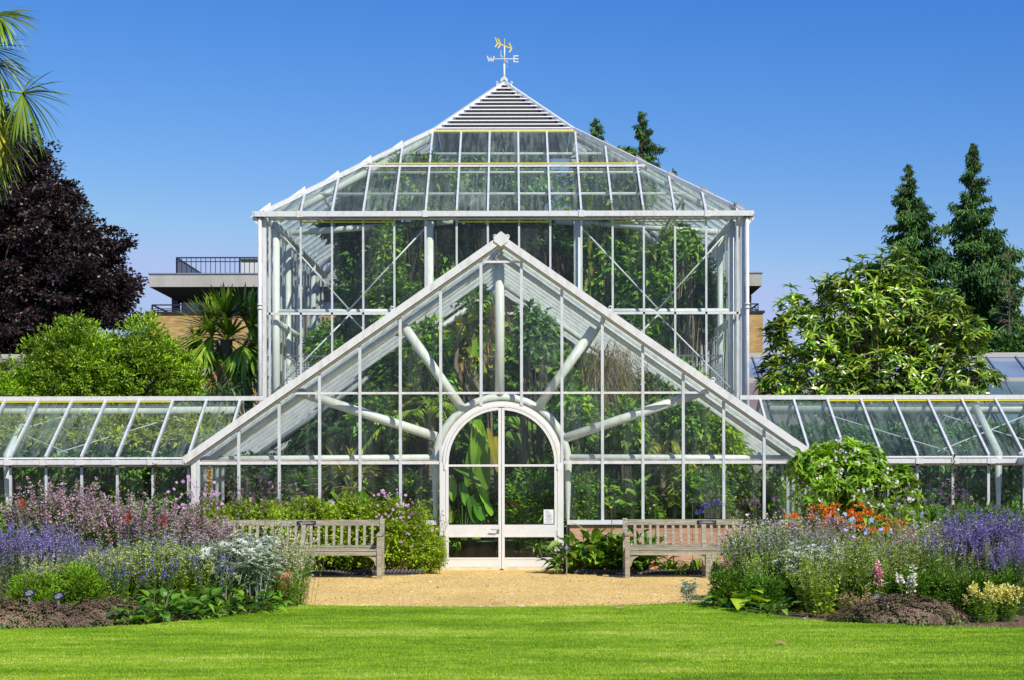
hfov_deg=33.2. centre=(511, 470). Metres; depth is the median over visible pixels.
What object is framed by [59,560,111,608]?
green perennial
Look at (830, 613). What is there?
broadleaf perennial
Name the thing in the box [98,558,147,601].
blue salvia
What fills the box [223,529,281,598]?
silver thistle
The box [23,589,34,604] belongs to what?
plant label
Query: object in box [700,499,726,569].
agapanthus
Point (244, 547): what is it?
wild aster
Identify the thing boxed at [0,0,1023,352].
sky
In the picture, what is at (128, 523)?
red flower
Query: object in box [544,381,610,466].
climbing vine
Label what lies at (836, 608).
green perennial
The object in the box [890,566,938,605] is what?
green perennial
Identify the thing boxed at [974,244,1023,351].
conifer tree
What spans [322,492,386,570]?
anemone bush
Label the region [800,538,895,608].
wild aster
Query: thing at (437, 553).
anemone bush
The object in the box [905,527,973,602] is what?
wiry perennial
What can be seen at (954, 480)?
seed stalk
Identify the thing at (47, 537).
lavender plant
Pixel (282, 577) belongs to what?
flower pot
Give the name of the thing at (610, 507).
arum flower
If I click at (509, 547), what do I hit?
plant pot
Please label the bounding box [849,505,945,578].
wild aster
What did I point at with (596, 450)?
climbing vine
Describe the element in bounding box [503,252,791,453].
window pane
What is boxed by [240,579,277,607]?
green perennial
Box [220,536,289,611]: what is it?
silver thistle
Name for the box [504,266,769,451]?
window pane
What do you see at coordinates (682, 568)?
agapanthus leaves
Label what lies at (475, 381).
tropical tree
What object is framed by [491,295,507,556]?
withered creeper
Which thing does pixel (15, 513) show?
pink hyssop
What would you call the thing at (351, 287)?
climbing vine
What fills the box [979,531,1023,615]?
lavender plant
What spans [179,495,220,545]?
anemone bush
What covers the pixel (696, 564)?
agapanthus
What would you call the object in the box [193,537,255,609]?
silver thistle
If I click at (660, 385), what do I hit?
climbing vine
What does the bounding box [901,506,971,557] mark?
scabious
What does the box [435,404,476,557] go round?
climbing vine
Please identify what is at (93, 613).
sedum mound
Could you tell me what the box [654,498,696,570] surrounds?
agapanthus
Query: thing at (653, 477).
feather palm
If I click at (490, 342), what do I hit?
withered creeper
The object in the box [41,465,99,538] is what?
tall verbena
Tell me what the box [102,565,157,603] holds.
green perennial
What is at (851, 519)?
scabious
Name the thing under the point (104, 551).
lavender plant
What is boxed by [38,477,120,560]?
pink hyssop
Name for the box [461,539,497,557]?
plant pot
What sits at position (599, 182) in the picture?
climbing vine
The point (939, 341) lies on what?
background shrub
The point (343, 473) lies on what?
fan palm
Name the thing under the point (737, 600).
broadleaf perennial
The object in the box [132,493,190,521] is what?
green perennial
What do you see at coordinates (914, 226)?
conifer tree
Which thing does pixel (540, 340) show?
climbing vine
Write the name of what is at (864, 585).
wiry perennial
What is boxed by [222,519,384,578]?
park bench
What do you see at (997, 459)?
greenhouse
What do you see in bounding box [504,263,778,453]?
window pane
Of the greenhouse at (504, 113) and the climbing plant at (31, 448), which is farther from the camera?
the greenhouse at (504, 113)
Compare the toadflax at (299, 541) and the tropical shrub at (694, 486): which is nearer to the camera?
the toadflax at (299, 541)
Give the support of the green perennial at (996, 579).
on the border soil at (1019, 621)
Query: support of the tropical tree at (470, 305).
on the greenhouse floor
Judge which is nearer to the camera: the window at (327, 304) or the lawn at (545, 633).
the lawn at (545, 633)
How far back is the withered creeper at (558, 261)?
39.94 m
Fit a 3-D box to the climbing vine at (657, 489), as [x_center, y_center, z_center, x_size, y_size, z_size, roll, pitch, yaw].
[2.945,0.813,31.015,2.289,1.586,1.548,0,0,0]
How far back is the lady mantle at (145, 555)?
19.14 m
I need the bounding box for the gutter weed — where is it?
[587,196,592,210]
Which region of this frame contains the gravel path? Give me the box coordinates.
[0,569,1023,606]
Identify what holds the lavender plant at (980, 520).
on the border soil at (1019, 621)
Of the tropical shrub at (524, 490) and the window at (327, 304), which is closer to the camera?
the tropical shrub at (524, 490)
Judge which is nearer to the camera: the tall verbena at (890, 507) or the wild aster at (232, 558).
the wild aster at (232, 558)
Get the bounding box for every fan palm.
[173,282,283,420]
[306,443,391,511]
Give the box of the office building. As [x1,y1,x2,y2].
[145,257,764,454]
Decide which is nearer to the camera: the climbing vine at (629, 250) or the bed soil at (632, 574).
the bed soil at (632, 574)
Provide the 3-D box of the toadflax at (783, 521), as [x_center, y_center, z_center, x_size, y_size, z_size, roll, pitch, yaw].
[3.297,1.059,21.919,0.761,1.071,0.622,0,0,-30]
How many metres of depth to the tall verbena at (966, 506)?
22.61 m
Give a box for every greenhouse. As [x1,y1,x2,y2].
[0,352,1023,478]
[0,396,266,510]
[182,231,808,569]
[251,37,756,481]
[739,395,1023,518]
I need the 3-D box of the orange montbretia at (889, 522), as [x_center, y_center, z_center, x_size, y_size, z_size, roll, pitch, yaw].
[4.873,1.111,22.313,0.761,0.964,0.983,0,0,-43]
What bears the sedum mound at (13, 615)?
on the border soil at (172, 620)
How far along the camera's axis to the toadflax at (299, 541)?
20.60 m
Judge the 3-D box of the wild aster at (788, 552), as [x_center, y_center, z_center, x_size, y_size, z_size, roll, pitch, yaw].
[3.310,1.138,19.929,1.107,0.914,1.117,0,0,29]
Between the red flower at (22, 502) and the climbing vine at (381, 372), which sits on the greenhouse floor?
the climbing vine at (381, 372)
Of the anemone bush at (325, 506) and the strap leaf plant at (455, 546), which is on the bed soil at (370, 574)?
the anemone bush at (325, 506)
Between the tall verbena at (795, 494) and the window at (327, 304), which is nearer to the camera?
the tall verbena at (795, 494)
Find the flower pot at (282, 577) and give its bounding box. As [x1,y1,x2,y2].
[271,571,291,605]
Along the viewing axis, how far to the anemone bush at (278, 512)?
26.87 m
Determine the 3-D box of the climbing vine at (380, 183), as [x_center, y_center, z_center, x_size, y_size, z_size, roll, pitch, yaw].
[-2.316,-2.826,38.610,3.175,8.869,1.709,0,0,0]
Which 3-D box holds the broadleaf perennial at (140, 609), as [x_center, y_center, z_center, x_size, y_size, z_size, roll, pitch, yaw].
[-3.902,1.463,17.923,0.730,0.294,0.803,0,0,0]
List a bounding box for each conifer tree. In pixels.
[566,117,605,228]
[609,111,676,262]
[651,168,712,359]
[823,163,981,350]
[920,143,1023,346]
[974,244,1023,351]
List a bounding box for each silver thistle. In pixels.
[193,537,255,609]
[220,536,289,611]
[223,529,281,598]
[679,578,699,602]
[771,540,834,609]
[816,548,851,592]
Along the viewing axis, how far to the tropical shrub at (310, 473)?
29.48 m
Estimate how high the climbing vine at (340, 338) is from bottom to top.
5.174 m
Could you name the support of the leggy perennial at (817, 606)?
on the border soil at (1019, 621)
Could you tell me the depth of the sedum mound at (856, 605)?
18.52 m
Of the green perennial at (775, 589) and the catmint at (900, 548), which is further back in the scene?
the catmint at (900, 548)
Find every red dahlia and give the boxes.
[0,505,45,576]
[59,501,145,551]
[126,502,180,544]
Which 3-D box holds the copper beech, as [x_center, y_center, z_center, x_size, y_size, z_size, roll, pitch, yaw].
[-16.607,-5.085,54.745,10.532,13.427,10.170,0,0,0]
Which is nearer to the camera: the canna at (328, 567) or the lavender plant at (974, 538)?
the lavender plant at (974, 538)
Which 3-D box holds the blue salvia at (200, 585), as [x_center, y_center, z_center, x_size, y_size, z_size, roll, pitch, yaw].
[-3.325,1.211,19.110,0.575,0.792,0.621,0,0,-18]
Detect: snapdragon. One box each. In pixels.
[832,542,844,566]
[872,560,884,601]
[895,563,918,600]
[962,581,1003,622]
[989,583,1023,621]
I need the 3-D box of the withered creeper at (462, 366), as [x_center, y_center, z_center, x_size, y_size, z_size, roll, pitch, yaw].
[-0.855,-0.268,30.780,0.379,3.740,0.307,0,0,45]
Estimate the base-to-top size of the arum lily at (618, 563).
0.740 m
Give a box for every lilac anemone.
[166,475,223,535]
[204,475,271,519]
[251,482,316,560]
[304,482,365,570]
[368,489,413,569]
[402,498,450,573]
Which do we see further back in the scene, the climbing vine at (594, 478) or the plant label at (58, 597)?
the climbing vine at (594, 478)
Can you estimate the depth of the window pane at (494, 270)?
30.98 m
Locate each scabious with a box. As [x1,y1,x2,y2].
[801,518,863,548]
[834,512,892,565]
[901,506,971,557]
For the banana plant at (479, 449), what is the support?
on the greenhouse floor
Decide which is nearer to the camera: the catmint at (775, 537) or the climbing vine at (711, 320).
the catmint at (775, 537)
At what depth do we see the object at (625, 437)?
29.70 m
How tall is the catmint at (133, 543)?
0.878 m
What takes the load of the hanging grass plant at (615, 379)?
on the greenhouse floor
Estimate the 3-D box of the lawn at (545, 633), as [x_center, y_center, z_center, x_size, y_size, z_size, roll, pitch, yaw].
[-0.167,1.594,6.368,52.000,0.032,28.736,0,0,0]
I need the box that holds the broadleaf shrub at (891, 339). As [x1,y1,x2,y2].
[752,244,1008,430]
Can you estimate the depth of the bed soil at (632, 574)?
26.40 m
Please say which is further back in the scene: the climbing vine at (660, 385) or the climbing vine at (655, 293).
the climbing vine at (655, 293)
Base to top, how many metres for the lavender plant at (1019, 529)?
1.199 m
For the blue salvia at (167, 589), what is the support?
on the border soil at (172, 620)
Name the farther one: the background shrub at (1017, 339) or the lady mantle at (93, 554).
the background shrub at (1017, 339)
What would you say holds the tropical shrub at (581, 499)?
on the greenhouse floor
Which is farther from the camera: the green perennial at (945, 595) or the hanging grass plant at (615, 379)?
the hanging grass plant at (615, 379)
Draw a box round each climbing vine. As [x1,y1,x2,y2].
[184,448,300,512]
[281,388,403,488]
[299,315,359,366]
[311,205,422,335]
[333,174,375,332]
[333,223,584,356]
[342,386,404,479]
[348,150,477,289]
[359,220,420,322]
[362,325,468,477]
[374,377,438,473]
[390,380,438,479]
[395,220,485,293]
[395,313,456,487]
[413,349,620,539]
[435,298,511,477]
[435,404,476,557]
[437,474,501,539]
[441,143,568,260]
[461,217,573,335]
[489,336,582,450]
[490,437,556,556]
[504,298,566,556]
[512,345,620,474]
[541,471,620,542]
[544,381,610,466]
[547,217,586,352]
[556,145,666,363]
[569,220,652,307]
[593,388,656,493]
[604,365,667,494]
[608,257,716,473]
[634,354,710,474]
[646,477,736,518]
[648,400,755,483]
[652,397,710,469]
[690,254,726,378]
[716,465,802,518]
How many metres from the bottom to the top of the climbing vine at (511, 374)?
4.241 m
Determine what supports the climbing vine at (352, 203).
on the greenhouse floor
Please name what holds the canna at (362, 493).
on the bed soil at (370, 574)
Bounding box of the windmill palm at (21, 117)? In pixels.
[0,7,71,206]
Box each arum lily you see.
[535,530,608,573]
[552,523,639,570]
[586,527,652,573]
[612,527,680,569]
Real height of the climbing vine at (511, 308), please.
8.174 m
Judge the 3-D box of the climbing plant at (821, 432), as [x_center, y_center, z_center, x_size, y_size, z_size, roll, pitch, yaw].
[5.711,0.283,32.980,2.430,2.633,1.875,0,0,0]
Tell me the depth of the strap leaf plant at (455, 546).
29.91 m
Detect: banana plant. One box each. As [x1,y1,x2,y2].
[449,332,551,538]
[585,237,592,295]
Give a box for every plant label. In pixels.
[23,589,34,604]
[53,592,64,608]
[563,545,569,574]
[870,593,881,602]
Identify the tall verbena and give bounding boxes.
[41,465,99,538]
[207,479,265,537]
[239,473,304,563]
[722,483,786,538]
[748,469,815,529]
[863,471,913,552]
[896,471,962,541]
[930,477,1001,527]
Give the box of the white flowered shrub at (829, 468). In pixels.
[781,435,925,556]
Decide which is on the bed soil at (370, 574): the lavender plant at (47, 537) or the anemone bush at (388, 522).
the anemone bush at (388, 522)
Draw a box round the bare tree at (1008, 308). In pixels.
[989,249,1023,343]
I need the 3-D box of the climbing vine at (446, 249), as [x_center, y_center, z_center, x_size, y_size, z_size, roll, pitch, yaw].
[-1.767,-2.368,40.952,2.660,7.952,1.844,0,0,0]
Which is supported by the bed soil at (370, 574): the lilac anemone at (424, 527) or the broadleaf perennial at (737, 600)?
the lilac anemone at (424, 527)
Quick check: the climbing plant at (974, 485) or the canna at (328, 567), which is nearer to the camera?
the canna at (328, 567)
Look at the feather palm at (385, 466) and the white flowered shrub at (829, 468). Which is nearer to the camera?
the white flowered shrub at (829, 468)
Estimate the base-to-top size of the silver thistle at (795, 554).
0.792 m
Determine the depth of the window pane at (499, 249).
29.02 m
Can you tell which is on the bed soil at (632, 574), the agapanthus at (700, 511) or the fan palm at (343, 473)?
the agapanthus at (700, 511)
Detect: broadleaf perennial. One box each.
[107,598,173,623]
[109,587,210,622]
[130,617,154,624]
[153,588,233,619]
[194,583,268,615]
[203,605,225,615]
[224,588,294,613]
[254,581,288,607]
[690,581,745,608]
[730,587,772,610]
[735,597,802,615]
[824,609,859,619]
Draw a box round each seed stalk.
[152,462,158,551]
[199,488,203,546]
[951,454,958,539]
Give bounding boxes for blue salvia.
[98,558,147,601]
[130,547,180,614]
[185,545,237,614]
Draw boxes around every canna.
[291,495,316,569]
[322,499,346,570]
[330,489,367,569]
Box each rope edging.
[275,569,425,574]
[574,569,735,574]
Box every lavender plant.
[0,519,57,603]
[10,520,93,585]
[48,536,117,601]
[905,518,1000,583]
[935,504,1022,587]
[956,507,1023,609]
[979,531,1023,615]
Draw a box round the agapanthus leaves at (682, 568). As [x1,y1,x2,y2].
[670,563,688,574]
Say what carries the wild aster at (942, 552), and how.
on the border soil at (1019, 621)
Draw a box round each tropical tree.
[453,283,492,420]
[472,355,558,556]
[544,444,608,551]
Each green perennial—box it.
[0,500,30,516]
[3,569,66,610]
[36,500,73,562]
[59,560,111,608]
[95,497,141,511]
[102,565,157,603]
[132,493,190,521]
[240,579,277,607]
[706,564,753,607]
[739,569,789,611]
[773,571,810,610]
[819,572,863,611]
[861,568,908,603]
[879,511,931,554]
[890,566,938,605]
[914,501,961,551]
[929,567,983,614]
[937,499,985,556]
[963,564,1023,616]
[975,500,1023,547]
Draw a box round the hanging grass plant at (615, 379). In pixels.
[563,337,668,480]
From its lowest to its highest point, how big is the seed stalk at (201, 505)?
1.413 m
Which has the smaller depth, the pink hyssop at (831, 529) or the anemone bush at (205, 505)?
the pink hyssop at (831, 529)
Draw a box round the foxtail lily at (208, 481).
[204,466,212,526]
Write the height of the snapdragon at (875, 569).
0.608 m
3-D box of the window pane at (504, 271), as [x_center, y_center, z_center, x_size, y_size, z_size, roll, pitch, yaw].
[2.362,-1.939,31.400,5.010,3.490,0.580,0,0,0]
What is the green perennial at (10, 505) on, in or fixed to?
on the bed soil
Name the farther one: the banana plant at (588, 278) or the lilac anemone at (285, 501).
the banana plant at (588, 278)
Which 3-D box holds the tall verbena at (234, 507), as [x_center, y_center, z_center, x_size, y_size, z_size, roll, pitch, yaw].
[-4.013,0.865,25.076,0.896,1.484,0.532,0,0,37]
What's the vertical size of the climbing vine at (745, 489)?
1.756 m
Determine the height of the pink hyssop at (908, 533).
0.966 m
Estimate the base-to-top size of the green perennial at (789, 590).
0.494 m
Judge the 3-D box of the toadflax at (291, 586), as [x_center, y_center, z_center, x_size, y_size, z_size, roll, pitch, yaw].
[-2.555,1.318,19.959,0.557,0.574,0.479,0,0,0]
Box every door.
[444,407,500,569]
[502,407,558,569]
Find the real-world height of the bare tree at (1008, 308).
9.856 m
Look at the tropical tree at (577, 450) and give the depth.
28.98 m
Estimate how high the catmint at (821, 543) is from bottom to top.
0.878 m
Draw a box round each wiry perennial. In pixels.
[741,533,786,577]
[840,530,891,601]
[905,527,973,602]
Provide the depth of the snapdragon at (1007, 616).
18.02 m
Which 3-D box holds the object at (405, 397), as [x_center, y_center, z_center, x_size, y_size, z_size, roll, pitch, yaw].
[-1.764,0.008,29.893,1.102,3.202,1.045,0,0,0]
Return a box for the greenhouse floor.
[434,537,564,568]
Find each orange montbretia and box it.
[770,505,844,537]
[816,501,874,562]
[832,507,906,571]
[852,520,914,550]
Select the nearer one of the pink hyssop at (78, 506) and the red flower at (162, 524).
the red flower at (162, 524)
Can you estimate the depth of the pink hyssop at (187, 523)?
20.69 m
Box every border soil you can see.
[1,589,302,628]
[718,593,1023,627]
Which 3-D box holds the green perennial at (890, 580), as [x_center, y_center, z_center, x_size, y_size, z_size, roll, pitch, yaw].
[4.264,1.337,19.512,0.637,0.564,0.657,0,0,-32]
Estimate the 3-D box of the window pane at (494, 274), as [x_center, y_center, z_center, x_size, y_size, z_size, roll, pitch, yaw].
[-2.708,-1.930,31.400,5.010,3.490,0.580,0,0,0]
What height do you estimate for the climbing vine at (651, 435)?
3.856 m
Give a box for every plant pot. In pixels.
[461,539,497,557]
[501,539,515,565]
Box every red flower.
[18,498,25,566]
[124,511,131,542]
[158,515,167,536]
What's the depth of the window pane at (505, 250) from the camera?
28.46 m
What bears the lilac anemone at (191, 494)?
on the bed soil at (370, 574)
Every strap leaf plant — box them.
[449,537,460,557]
[514,537,553,556]
[520,504,552,556]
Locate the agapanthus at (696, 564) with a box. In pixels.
[679,502,709,570]
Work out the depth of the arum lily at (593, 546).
26.65 m
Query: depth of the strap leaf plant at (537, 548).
28.84 m
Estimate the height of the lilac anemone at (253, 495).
1.550 m
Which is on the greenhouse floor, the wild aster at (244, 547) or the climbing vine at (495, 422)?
the climbing vine at (495, 422)
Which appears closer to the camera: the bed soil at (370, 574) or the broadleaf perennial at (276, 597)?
the broadleaf perennial at (276, 597)
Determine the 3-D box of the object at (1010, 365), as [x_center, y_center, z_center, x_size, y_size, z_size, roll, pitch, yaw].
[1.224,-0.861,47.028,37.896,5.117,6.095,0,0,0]
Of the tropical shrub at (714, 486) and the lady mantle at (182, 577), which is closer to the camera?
the lady mantle at (182, 577)
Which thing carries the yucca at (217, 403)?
on the ground
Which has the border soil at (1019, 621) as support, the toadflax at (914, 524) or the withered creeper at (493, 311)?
the toadflax at (914, 524)
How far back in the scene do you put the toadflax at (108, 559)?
19.09 m
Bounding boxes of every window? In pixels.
[181,301,239,309]
[303,301,340,308]
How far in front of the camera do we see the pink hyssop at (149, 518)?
20.78 m
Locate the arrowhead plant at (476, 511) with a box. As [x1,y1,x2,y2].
[449,475,492,557]
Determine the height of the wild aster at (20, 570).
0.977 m
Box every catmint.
[63,551,135,600]
[95,534,163,561]
[135,534,208,598]
[184,537,237,598]
[716,518,811,574]
[745,520,835,582]
[784,534,862,598]
[874,535,931,565]
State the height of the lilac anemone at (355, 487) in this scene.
1.426 m
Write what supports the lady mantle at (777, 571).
on the border soil at (1019, 621)
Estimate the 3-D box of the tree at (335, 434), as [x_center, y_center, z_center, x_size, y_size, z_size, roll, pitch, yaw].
[-3.192,0.345,30.954,1.975,2.524,1.815,0,0,0]
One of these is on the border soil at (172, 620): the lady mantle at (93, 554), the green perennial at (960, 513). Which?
the lady mantle at (93, 554)
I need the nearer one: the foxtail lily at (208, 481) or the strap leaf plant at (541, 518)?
the foxtail lily at (208, 481)
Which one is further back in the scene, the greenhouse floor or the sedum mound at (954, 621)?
the greenhouse floor
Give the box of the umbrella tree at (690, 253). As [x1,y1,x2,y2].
[634,222,714,370]
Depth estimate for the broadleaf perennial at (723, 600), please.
19.81 m
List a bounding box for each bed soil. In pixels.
[315,569,410,574]
[580,569,992,574]
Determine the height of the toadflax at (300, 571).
0.805 m
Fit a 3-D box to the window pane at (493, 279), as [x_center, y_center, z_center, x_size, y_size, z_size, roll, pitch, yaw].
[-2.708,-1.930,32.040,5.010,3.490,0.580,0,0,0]
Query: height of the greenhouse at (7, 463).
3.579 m
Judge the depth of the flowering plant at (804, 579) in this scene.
19.25 m
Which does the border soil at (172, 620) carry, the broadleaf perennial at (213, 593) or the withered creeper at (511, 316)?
the broadleaf perennial at (213, 593)
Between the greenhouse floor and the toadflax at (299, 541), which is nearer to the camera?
the toadflax at (299, 541)
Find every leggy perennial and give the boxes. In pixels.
[795,562,842,617]
[835,587,875,620]
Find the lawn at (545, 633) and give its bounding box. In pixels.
[0,601,1023,679]
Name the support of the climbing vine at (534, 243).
on the greenhouse floor
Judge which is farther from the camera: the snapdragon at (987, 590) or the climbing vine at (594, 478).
the climbing vine at (594, 478)
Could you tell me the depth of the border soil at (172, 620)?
18.50 m
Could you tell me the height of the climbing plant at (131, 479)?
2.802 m
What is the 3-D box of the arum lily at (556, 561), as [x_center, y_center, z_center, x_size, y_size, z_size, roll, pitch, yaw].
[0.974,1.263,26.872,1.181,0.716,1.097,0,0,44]
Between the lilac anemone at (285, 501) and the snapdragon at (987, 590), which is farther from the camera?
the lilac anemone at (285, 501)
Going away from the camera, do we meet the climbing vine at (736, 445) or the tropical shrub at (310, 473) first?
the tropical shrub at (310, 473)
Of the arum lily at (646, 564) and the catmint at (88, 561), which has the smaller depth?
the catmint at (88, 561)
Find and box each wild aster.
[0,531,64,601]
[26,526,128,605]
[61,539,148,603]
[96,517,198,596]
[122,506,230,599]
[166,528,254,611]
[189,515,296,606]
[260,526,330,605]
[706,525,792,600]
[720,522,824,579]
[743,529,841,607]
[758,508,859,600]
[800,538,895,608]
[817,517,920,591]
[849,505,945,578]
[867,517,971,584]
[879,517,982,595]
[937,532,1023,611]
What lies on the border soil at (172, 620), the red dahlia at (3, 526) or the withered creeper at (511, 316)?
the red dahlia at (3, 526)
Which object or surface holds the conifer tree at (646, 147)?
on the ground
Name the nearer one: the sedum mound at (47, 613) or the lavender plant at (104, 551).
the sedum mound at (47, 613)
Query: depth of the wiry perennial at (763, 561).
20.00 m
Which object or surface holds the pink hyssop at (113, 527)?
on the border soil at (172, 620)
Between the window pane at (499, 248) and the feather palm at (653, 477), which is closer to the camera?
the window pane at (499, 248)
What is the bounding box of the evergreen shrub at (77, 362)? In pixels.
[0,306,212,453]
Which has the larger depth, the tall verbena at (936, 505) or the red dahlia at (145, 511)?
the red dahlia at (145, 511)
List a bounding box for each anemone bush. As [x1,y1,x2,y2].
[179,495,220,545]
[203,495,268,542]
[249,498,297,567]
[283,495,348,570]
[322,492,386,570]
[351,494,423,570]
[385,501,449,569]
[408,531,448,573]
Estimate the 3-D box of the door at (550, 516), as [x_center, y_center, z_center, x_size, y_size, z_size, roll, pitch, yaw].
[0.295,0.285,27.761,0.921,2.628,0.072,0,0,0]
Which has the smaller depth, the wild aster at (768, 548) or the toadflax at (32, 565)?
the toadflax at (32, 565)
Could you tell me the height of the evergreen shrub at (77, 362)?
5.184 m
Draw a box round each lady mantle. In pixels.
[27,561,70,604]
[67,546,137,581]
[109,541,188,612]
[149,542,228,613]
[740,545,803,607]
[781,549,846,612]
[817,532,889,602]
[859,538,932,592]
[892,538,958,591]
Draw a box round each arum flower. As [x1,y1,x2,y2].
[609,506,612,569]
[653,504,656,564]
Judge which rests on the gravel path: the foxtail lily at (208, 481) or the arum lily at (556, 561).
the foxtail lily at (208, 481)
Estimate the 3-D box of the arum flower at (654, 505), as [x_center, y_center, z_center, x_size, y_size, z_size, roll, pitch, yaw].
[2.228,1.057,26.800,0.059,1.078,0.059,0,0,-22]
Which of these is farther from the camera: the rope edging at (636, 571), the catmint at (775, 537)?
the rope edging at (636, 571)
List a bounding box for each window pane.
[203,248,499,455]
[210,249,499,455]
[224,266,494,455]
[232,270,494,454]
[244,274,494,450]
[247,279,494,452]
[254,283,494,451]
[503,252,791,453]
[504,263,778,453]
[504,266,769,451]
[504,271,766,453]
[504,275,634,365]
[504,278,633,368]
[505,250,795,451]
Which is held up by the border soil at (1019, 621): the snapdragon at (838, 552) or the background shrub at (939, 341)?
the snapdragon at (838, 552)
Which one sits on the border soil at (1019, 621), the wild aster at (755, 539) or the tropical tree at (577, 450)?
the wild aster at (755, 539)
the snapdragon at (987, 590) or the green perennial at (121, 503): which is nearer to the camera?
the snapdragon at (987, 590)
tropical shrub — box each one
[258,468,321,507]
[290,464,341,501]
[353,474,391,512]
[379,466,439,531]
[437,471,481,557]
[494,451,553,556]
[549,464,600,540]
[584,466,625,519]
[607,473,669,519]
[658,464,712,518]
[688,466,743,518]
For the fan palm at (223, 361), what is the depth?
38.09 m
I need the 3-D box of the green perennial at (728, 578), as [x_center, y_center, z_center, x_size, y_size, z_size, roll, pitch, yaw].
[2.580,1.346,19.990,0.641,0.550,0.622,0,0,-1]
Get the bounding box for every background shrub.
[918,309,986,350]
[987,328,1023,351]
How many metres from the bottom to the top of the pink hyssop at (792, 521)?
1.080 m
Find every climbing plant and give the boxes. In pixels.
[0,411,73,510]
[45,410,165,510]
[139,411,239,505]
[766,418,865,513]
[842,418,963,510]
[934,415,1023,513]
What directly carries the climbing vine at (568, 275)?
on the greenhouse floor
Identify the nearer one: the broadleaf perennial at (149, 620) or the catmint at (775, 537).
the broadleaf perennial at (149, 620)
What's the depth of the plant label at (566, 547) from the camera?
26.35 m
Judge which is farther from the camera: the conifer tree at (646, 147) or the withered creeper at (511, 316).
the conifer tree at (646, 147)
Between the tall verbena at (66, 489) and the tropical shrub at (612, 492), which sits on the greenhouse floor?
the tropical shrub at (612, 492)
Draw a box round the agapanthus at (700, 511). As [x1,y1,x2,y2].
[694,509,703,513]
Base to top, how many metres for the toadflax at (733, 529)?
1.027 m
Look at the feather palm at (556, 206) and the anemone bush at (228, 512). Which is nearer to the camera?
the anemone bush at (228, 512)
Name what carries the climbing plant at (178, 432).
on the ground
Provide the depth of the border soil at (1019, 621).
18.20 m
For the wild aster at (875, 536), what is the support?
on the border soil at (1019, 621)
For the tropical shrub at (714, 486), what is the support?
on the greenhouse floor
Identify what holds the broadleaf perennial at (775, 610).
on the border soil at (1019, 621)
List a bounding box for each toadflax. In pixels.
[20,552,58,590]
[91,551,125,600]
[240,518,293,577]
[268,522,318,604]
[273,561,313,606]
[274,539,315,604]
[724,517,770,566]
[745,512,800,543]
[896,516,944,553]
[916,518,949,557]
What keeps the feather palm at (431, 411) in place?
on the greenhouse floor
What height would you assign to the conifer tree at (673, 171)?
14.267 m
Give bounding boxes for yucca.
[190,378,244,418]
[210,372,282,417]
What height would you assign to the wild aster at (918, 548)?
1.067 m
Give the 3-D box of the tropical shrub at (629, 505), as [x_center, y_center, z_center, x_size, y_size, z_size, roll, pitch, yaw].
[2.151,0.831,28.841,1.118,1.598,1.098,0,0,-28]
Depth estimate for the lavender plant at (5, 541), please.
19.28 m
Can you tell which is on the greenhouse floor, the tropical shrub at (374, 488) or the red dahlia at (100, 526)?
the tropical shrub at (374, 488)
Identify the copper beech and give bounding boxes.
[0,101,149,353]
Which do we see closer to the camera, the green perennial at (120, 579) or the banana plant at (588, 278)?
the green perennial at (120, 579)
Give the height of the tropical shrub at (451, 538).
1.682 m
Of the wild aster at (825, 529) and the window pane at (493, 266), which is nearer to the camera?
the wild aster at (825, 529)
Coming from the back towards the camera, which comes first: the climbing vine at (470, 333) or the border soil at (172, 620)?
the climbing vine at (470, 333)
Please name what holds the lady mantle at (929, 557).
on the border soil at (1019, 621)
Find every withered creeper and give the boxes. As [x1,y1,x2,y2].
[451,354,471,462]
[478,325,494,429]
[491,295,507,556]
[507,260,541,332]
[508,311,523,556]
[544,250,573,342]
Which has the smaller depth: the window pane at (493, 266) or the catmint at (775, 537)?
the catmint at (775, 537)
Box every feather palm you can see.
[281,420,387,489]
[337,464,427,489]
[357,396,488,506]
[531,161,593,356]
[619,464,674,490]
[630,440,696,514]
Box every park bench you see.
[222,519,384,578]
[623,518,789,577]
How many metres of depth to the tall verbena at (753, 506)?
22.90 m
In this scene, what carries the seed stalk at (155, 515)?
on the border soil at (172, 620)
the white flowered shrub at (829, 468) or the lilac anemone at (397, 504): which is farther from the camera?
the lilac anemone at (397, 504)
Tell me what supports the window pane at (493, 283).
in the greenhouse at (500, 264)
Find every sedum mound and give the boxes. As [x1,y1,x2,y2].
[0,596,45,628]
[23,598,71,628]
[47,597,126,627]
[77,595,148,623]
[825,591,964,625]
[837,598,877,618]
[916,599,974,625]
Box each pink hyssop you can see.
[0,476,85,572]
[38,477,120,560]
[76,485,157,555]
[120,493,189,552]
[153,498,224,558]
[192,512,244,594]
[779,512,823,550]
[803,506,858,556]
[879,522,928,557]

